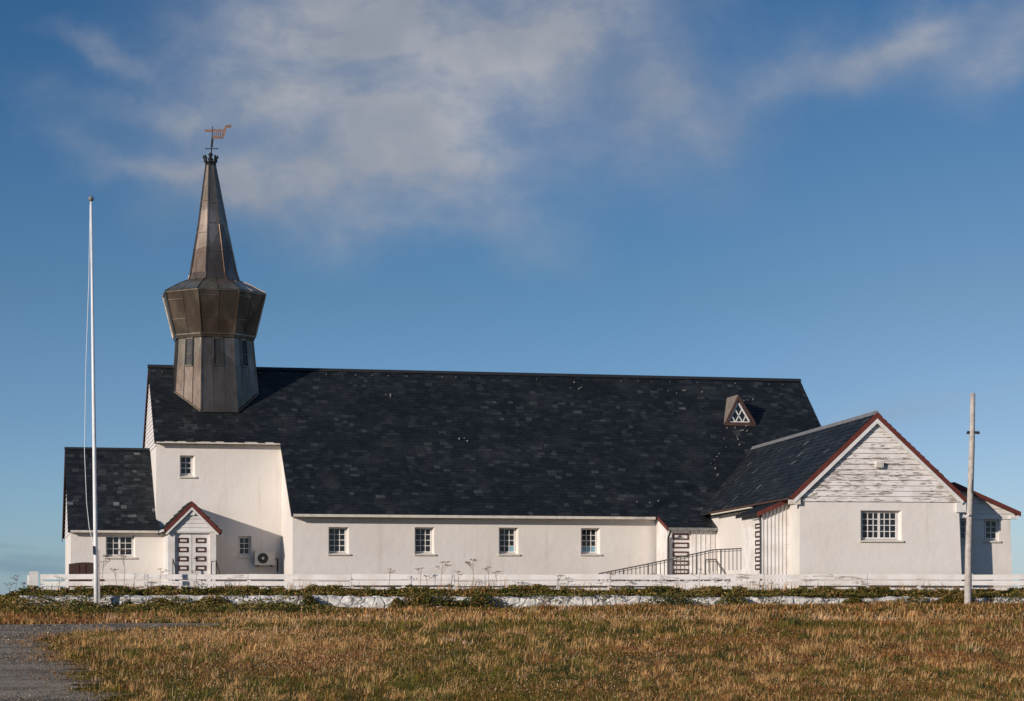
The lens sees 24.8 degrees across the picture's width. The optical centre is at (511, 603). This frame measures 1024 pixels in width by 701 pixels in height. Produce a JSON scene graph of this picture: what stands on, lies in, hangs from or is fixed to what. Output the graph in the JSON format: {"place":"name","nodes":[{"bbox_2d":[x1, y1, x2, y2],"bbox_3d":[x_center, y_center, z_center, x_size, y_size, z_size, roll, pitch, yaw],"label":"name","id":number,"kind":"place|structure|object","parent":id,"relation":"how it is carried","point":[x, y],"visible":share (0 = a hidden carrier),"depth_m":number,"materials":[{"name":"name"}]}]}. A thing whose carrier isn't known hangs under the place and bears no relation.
{"place":"outdoors","nodes":[
{"label":"outdoors","id":0,"kind":"place"},
{"bbox_2d":[0,623,234,700],"bbox_3d":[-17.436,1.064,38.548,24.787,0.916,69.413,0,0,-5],"label":"road","id":1,"kind":"structure","parent":0,"point":[21,675],"depth_m":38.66,"materials":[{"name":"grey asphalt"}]},
{"bbox_2d":[0,587,1022,600],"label":"grass","id":2,"kind":"structure","parent":0,"point":[469,590],"depth_m":84.32,"materials":[{"name":"green plant"}]},
{"bbox_2d":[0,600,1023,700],"bbox_3d":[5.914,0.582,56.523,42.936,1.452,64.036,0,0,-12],"label":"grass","id":3,"kind":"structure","parent":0,"point":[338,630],"depth_m":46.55,"materials":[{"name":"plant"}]},
{"bbox_2d":[0,0,1023,594],"label":"sky","id":4,"kind":"structure","parent":0,"point":[828,195],"materials":[{"name":"blue"}]},
{"bbox_2d":[1,599,1023,618],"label":"grass","id":5,"kind":"structure","parent":0,"point":[639,611],"depth_m":79.52,"materials":[{"name":"plant"}]},
{"bbox_2d":[1,593,1023,700],"bbox_3d":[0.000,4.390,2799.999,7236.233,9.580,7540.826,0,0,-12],"label":"ground","id":6,"kind":"structure","parent":0,"point":[719,595],"depth_m":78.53,"materials":[{"name":"brown plant"}]},
{"bbox_2d":[0,585,50,606],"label":"weeds","id":7,"kind":"object","parent":6,"relation":"on","point":[11,594],"visible":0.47,"depth_m":84.37,"materials":[{"name":"green plant"}]},
{"bbox_2d":[27,571,37,588],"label":"gatepost","id":8,"kind":"object","parent":6,"relation":"on","point":[32,578],"visible":0.31,"depth_m":85.64,"materials":[{"name":"white paint"}]},
{"bbox_2d":[69,562,104,586],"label":"storage box","id":9,"kind":"object","parent":6,"relation":"on","point":[82,568],"visible":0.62,"depth_m":98.97,"materials":[{"name":"brown wood"}]},
{"bbox_2d":[84,196,99,604],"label":"flagpole","id":10,"kind":"object","parent":6,"relation":"on","point":[96,552],"visible":0.94,"depth_m":82.81,"materials":[{"name":"metal"}]},
{"bbox_2d":[101,555,110,582],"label":"dry umbel","id":11,"kind":"object","parent":6,"relation":"on","point":[104,564],"visible":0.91,"depth_m":84.63,"materials":[{"name":"plant"}]},
{"bbox_2d":[118,548,129,581],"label":"dry umbel","id":12,"kind":"object","parent":6,"relation":"on","point":[122,560],"visible":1,"depth_m":84.87,"materials":[{"name":"plant"}]},
{"bbox_2d":[172,559,176,587],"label":"handrail","id":13,"kind":"object","parent":6,"relation":"on","point":[175,569],"visible":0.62,"depth_m":99.59,"materials":[{"name":"metal"}]},
{"bbox_2d":[211,561,219,586],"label":"handrail","id":14,"kind":"object","parent":6,"relation":"on","point":[216,569],"visible":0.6,"depth_m":99.99,"materials":[{"name":"metal"}]},
{"bbox_2d":[171,657,357,698],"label":"wildflowers","id":15,"kind":"object","parent":6,"relation":"on","point":[263,665],"visible":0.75,"depth_m":36.67,"materials":[{"name":"plant"}]},
{"bbox_2d":[27,602,515,611],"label":"wildflowers","id":16,"kind":"object","parent":6,"relation":"on","point":[338,604],"visible":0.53,"depth_m":81.35,"materials":[{"name":"green plant"}]},
{"bbox_2d":[436,561,450,588],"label":"dry umbel","id":17,"kind":"object","parent":6,"relation":"on","point":[443,566],"visible":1,"depth_m":85.22,"materials":[{"name":"plant"}]},
{"bbox_2d":[0,595,1020,616],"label":"weeds","id":18,"kind":"object","parent":6,"relation":"on","point":[32,608],"visible":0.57,"depth_m":81.02,"materials":[{"name":"green plant"}]},
{"bbox_2d":[3,608,1023,700],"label":"meadow plants","id":19,"kind":"object","parent":6,"relation":"on","point":[461,673],"visible":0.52,"depth_m":40.12,"materials":[{"name":"brown plant"}]},
{"bbox_2d":[16,583,1023,598],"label":"weeds","id":20,"kind":"object","parent":6,"relation":"on","point":[336,589],"visible":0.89,"depth_m":84.29,"materials":[{"name":"green plant"}]},
{"bbox_2d":[20,595,1023,608],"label":"stone wall","id":21,"kind":"structure","parent":6,"relation":"on","point":[350,601],"depth_m":83.45,"materials":[{"name":"grey stone"}]},
{"bbox_2d":[23,592,1023,604],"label":"weeds","id":22,"kind":"object","parent":6,"relation":"on","point":[570,595],"visible":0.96,"depth_m":83.47,"materials":[{"name":"green plant"}]},
{"bbox_2d":[40,574,1023,589],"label":"fence","id":23,"kind":"object","parent":6,"relation":"on","point":[145,583],"visible":0.68,"depth_m":85.60,"materials":[{"name":"white paint"}]},
{"bbox_2d":[46,577,1021,592],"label":"tall grass","id":24,"kind":"structure","parent":6,"relation":"on","point":[599,588],"depth_m":84.91,"materials":[{"name":"green plant"}]},
{"bbox_2d":[62,124,1020,590],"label":"church","id":25,"kind":"structure","parent":6,"relation":"on","point":[234,462],"depth_m":103.60,"materials":[{"name":"white paint"}]},
{"bbox_2d":[105,536,136,558],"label":"window","id":26,"kind":"structure","parent":25,"relation":"in","point":[113,544],"depth_m":102.50,"materials":[{"name":"white paint"}]},
{"bbox_2d":[175,534,191,587],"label":"door","id":27,"kind":"structure","parent":25,"relation":"in","point":[183,542],"depth_m":100.52,"materials":[{"name":"white wood"}]},
{"bbox_2d":[179,456,195,477],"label":"window","id":28,"kind":"structure","parent":25,"relation":"in","point":[185,461],"depth_m":103.50,"materials":[{"name":"white paint"}]},
{"bbox_2d":[192,534,209,587],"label":"door","id":29,"kind":"structure","parent":25,"relation":"in","point":[200,542],"depth_m":100.66,"materials":[{"name":"wood"}]},
{"bbox_2d":[237,537,252,557],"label":"window","id":30,"kind":"structure","parent":25,"relation":"in","point":[244,542],"depth_m":103.96,"materials":[{"name":"white paint"}]},
{"bbox_2d":[254,551,277,571],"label":"air conditioner","id":31,"kind":"object","parent":25,"relation":"attached to","point":[264,558],"visible":1,"depth_m":103.62,"materials":[{"name":"metal"}]},
{"bbox_2d":[327,527,349,554],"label":"window","id":32,"kind":"structure","parent":25,"relation":"in","point":[337,536],"depth_m":101.06,"materials":[{"name":"white paint"}]},
{"bbox_2d":[414,528,435,555],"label":"window","id":33,"kind":"structure","parent":25,"relation":"in","point":[423,536],"depth_m":101.87,"materials":[{"name":"white paint"}]},
{"bbox_2d":[498,528,519,555],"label":"window","id":34,"kind":"structure","parent":25,"relation":"in","point":[506,535],"depth_m":102.67,"materials":[{"name":"white paint"}]},
{"bbox_2d":[580,529,601,555],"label":"window","id":35,"kind":"structure","parent":25,"relation":"in","point":[588,536],"depth_m":103.48,"materials":[{"name":"white paint"}]},
{"bbox_2d":[672,531,690,586],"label":"door","id":36,"kind":"structure","parent":25,"relation":"in","point":[681,540],"depth_m":102.27,"materials":[{"name":"wood"}]},
{"bbox_2d":[754,519,759,586],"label":"door","id":37,"kind":"structure","parent":25,"relation":"in","point":[756,522],"depth_m":90.76,"materials":[{"name":"white wood"}]},
{"bbox_2d":[875,461,883,467],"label":"wall lamp","id":38,"kind":"object","parent":25,"relation":"attached to","point":[879,464],"visible":1,"depth_m":88.34,"materials":[{"name":"white paint"}]},
{"bbox_2d":[859,512,903,541],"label":"window","id":39,"kind":"structure","parent":25,"relation":"in","point":[874,525],"depth_m":88.77,"materials":[{"name":"white paint"}]},
{"bbox_2d":[959,520,972,542],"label":"window","id":40,"kind":"structure","parent":25,"relation":"in","point":[962,522],"depth_m":90.50,"materials":[{"name":"white paint"}]},
{"bbox_2d":[983,520,1000,542],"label":"window","id":41,"kind":"structure","parent":25,"relation":"in","point":[990,526],"depth_m":90.64,"materials":[{"name":"white paint"}]},
{"bbox_2d":[86,620,1023,700],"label":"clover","id":42,"kind":"object","parent":6,"relation":"on","point":[503,664],"visible":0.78,"depth_m":38.33,"materials":[{"name":"green plant"}]},
{"bbox_2d":[122,589,1023,608],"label":"weeds","id":43,"kind":"object","parent":6,"relation":"on","point":[478,599],"visible":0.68,"depth_m":82.89,"materials":[{"name":"green plant"}]},
{"bbox_2d":[135,630,1020,700],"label":"wildflowers","id":44,"kind":"object","parent":6,"relation":"on","point":[591,656],"visible":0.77,"depth_m":38.38,"materials":[{"name":"plant"}]},
{"bbox_2d":[690,568,706,592],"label":"dry umbel","id":45,"kind":"object","parent":6,"relation":"on","point":[699,574],"visible":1,"depth_m":84.48,"materials":[{"name":"plant"}]},
{"bbox_2d":[705,559,725,586],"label":"railing","id":46,"kind":"object","parent":6,"relation":"on","point":[720,566],"visible":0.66,"depth_m":94.67,"materials":[{"name":"black metal"}]},
{"bbox_2d":[962,393,979,603],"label":"timber pole","id":47,"kind":"object","parent":6,"relation":"on","point":[971,432],"visible":0.91,"depth_m":82.51,"materials":[{"name":"grey wood"}]},
{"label":"access ramp","id":48,"kind":"object","parent":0,"visible":0},
{"bbox_2d":[598,548,741,587],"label":"railing","id":49,"kind":"object","parent":48,"relation":"on","point":[664,562],"visible":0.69,"depth_m":95.30,"materials":[{"name":"metal"}]},
{"bbox_2d":[612,573,729,586],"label":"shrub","id":50,"kind":"object","parent":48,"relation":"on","point":[673,580],"visible":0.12,"depth_m":97.67,"materials":[{"name":"plant"}]}
]}

